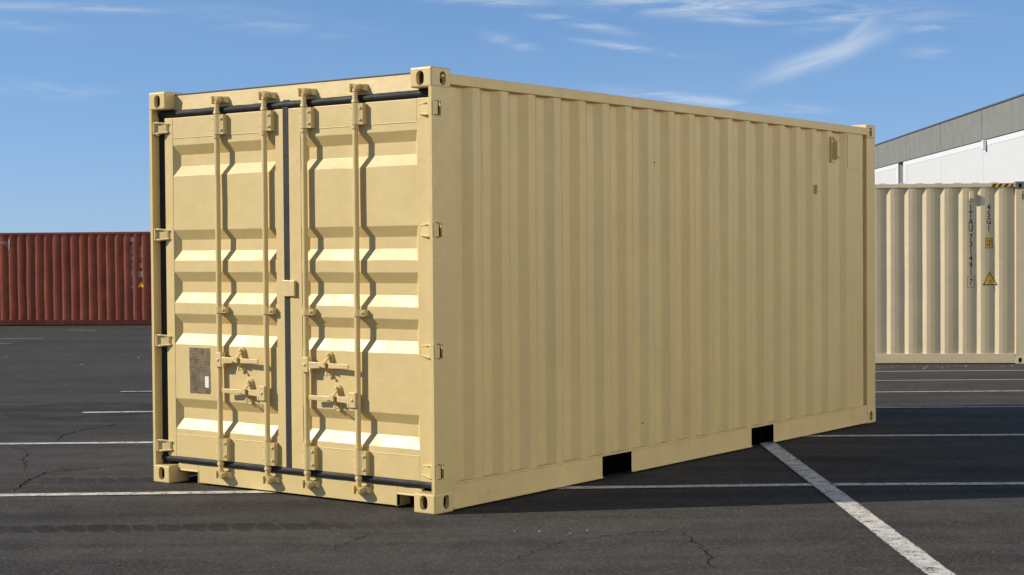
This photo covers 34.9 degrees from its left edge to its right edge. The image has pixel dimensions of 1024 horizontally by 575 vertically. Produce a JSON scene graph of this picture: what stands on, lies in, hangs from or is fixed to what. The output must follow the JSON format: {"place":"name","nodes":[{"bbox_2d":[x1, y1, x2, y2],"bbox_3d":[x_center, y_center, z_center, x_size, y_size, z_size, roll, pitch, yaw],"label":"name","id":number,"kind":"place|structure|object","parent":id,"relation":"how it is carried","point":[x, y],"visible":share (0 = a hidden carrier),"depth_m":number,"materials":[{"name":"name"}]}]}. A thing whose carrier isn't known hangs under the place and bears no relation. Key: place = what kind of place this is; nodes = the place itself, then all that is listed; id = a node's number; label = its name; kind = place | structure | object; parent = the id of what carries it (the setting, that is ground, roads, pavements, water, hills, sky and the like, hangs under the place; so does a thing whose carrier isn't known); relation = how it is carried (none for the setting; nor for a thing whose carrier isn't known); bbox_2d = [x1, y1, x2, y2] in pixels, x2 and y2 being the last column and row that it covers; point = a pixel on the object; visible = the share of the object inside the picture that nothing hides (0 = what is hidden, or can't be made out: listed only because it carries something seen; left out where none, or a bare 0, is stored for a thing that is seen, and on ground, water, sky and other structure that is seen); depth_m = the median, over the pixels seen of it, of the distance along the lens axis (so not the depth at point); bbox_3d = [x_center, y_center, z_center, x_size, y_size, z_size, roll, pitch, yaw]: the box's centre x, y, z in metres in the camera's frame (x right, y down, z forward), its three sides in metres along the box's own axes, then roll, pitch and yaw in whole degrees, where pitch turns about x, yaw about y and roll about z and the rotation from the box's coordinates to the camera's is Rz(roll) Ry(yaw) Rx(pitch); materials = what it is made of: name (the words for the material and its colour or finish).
{"place":"outdoors","nodes":[
{"label":"outdoors","id":0,"kind":"place"},
{"bbox_2d":[0,325,1023,574],"bbox_3d":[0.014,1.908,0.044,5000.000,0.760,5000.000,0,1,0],"label":"asphalt ground","id":1,"kind":"structure","parent":0,"point":[966,529],"depth_m":9.67,"materials":[{"name":"grey asphalt"}]},
{"bbox_2d":[13,467,98,488],"bbox_3d":[-3.153,1.293,11.190,0.349,0.001,1.407,0,1,18],"label":"asphalt crack","id":2,"kind":"object","parent":1,"relation":"on","point":[41,474],"visible":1,"depth_m":11.09,"materials":[{"name":"black asphalt"}]},
{"bbox_2d":[0,232,151,324],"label":"shipping container","id":3,"kind":"object","parent":1,"relation":"on","point":[75,278],"visible":0.84,"depth_m":50.27,"materials":[{"name":"red metal"}]},
{"bbox_2d":[0,441,152,444],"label":"parking line","id":4,"kind":"object","parent":1,"relation":"on","point":[77,442],"visible":0.19,"depth_m":13.10,"materials":[{"name":"white paint"}]},
{"bbox_2d":[65,334,95,334],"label":"parking line","id":5,"kind":"object","parent":1,"relation":"on","point":[80,334],"visible":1,"depth_m":42.45,"materials":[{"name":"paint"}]},
{"bbox_2d":[82,411,152,412],"bbox_3d":[-1.101,1.188,15.776,6.047,0.034,0.120,0,1,-3],"label":"parking line","id":6,"kind":"object","parent":1,"relation":"on","point":[116,411],"visible":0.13,"depth_m":15.66,"materials":[{"name":"white paint"}]},
{"bbox_2d":[0,483,811,495],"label":"parking line","id":7,"kind":"object","parent":1,"relation":"on","point":[266,491],"visible":0.67,"depth_m":10.39,"materials":[{"name":"white paint"}]},
{"bbox_2d":[149,66,875,514],"bbox_3d":[0.400,-0.057,12.522,2.487,2.591,6.065,1,2,37],"label":"shipping container","id":8,"kind":"object","parent":1,"relation":"on","point":[433,290],"visible":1,"depth_m":10.47,"materials":[{"name":"beige metal"}]},
{"bbox_2d":[152,91,285,483],"bbox_3d":[-1.905,0.000,10.528,1.191,2.474,0.108,1,2,37],"label":"door","id":9,"kind":"structure","parent":8,"relation":"in","point":[216,276],"depth_m":10.49,"materials":[{"name":"beige paint"}]},
{"bbox_2d":[282,83,443,493],"bbox_3d":[-0.928,0.010,9.796,1.263,2.471,0.108,1,2,37],"label":"door","id":10,"kind":"structure","parent":8,"relation":"in","point":[353,211],"depth_m":9.78,"materials":[{"name":"beige paint"}]},
{"bbox_2d":[680,531,712,567],"bbox_3d":[0.963,1.329,8.297,0.082,0.001,1.008,-1,1,-3],"label":"asphalt crack","id":11,"kind":"object","parent":1,"relation":"on","point":[701,548],"visible":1,"depth_m":8.24,"materials":[{"name":"black asphalt"}]},
{"bbox_2d":[759,441,884,522],"bbox_3d":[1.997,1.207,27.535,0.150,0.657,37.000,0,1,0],"label":"parking line","id":12,"kind":"object","parent":1,"relation":"on","point":[852,507],"visible":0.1,"depth_m":10.45,"materials":[{"name":"white paint"}]},
{"bbox_2d":[879,367,930,367],"bbox_3d":[5.509,1.233,25.011,3.000,0.003,0.120,0,1,-1],"label":"parking line","id":13,"kind":"object","parent":1,"relation":"on","point":[904,367],"visible":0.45,"depth_m":25.02,"materials":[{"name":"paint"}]},
{"bbox_2d":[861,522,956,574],"bbox_3d":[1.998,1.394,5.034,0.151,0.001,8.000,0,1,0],"label":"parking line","id":14,"kind":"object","parent":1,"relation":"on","point":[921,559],"visible":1,"depth_m":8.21,"materials":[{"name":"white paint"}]},
{"bbox_2d":[802,434,1023,436],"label":"parking line","id":15,"kind":"object","parent":1,"relation":"on","point":[917,435],"visible":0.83,"depth_m":13.20,"materials":[{"name":"white paint"}]},
{"bbox_2d":[832,482,1023,485],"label":"parking line","id":16,"kind":"object","parent":1,"relation":"on","point":[951,483],"visible":1,"depth_m":10.49,"materials":[{"name":"white paint"}]},
{"bbox_2d":[895,391,969,391],"bbox_3d":[6.042,1.177,18.673,7.935,0.016,0.120,0,1,0],"label":"parking line","id":17,"kind":"object","parent":1,"relation":"on","point":[932,391],"visible":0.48,"depth_m":18.67,"materials":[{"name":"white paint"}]},
{"bbox_2d":[875,370,1019,371],"bbox_3d":[6.292,1.226,24.046,8.435,0.013,0.120,0,1,0],"label":"parking line","id":18,"kind":"object","parent":1,"relation":"on","point":[971,370],"visible":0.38,"depth_m":24.03,"materials":[{"name":"white paint"}]},
{"bbox_2d":[875,181,1023,363],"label":"shipping container","id":19,"kind":"object","parent":1,"relation":"on","point":[949,273],"visible":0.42,"depth_m":25.94,"materials":[{"name":"beige metal"}]},
{"bbox_2d":[875,406,1023,407],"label":"parking line","id":20,"kind":"object","parent":1,"relation":"on","point":[955,406],"visible":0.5,"depth_m":15.92,"materials":[{"name":"white paint"}]},
{"bbox_2d":[875,379,1023,380],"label":"parking line","id":21,"kind":"object","parent":1,"relation":"on","point":[969,379],"visible":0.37,"depth_m":21.37,"materials":[{"name":"white paint"}]},
{"bbox_2d":[0,0,1023,232],"label":"sky","id":22,"kind":"structure","parent":0,"point":[77,77],"materials":[{"name":"blue"}]},
{"bbox_2d":[875,93,1023,183],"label":"warehouse","id":23,"kind":"structure","parent":0,"point":[985,144],"depth_m":85.89,"materials":[{"name":"grey concrete"}]}
]}

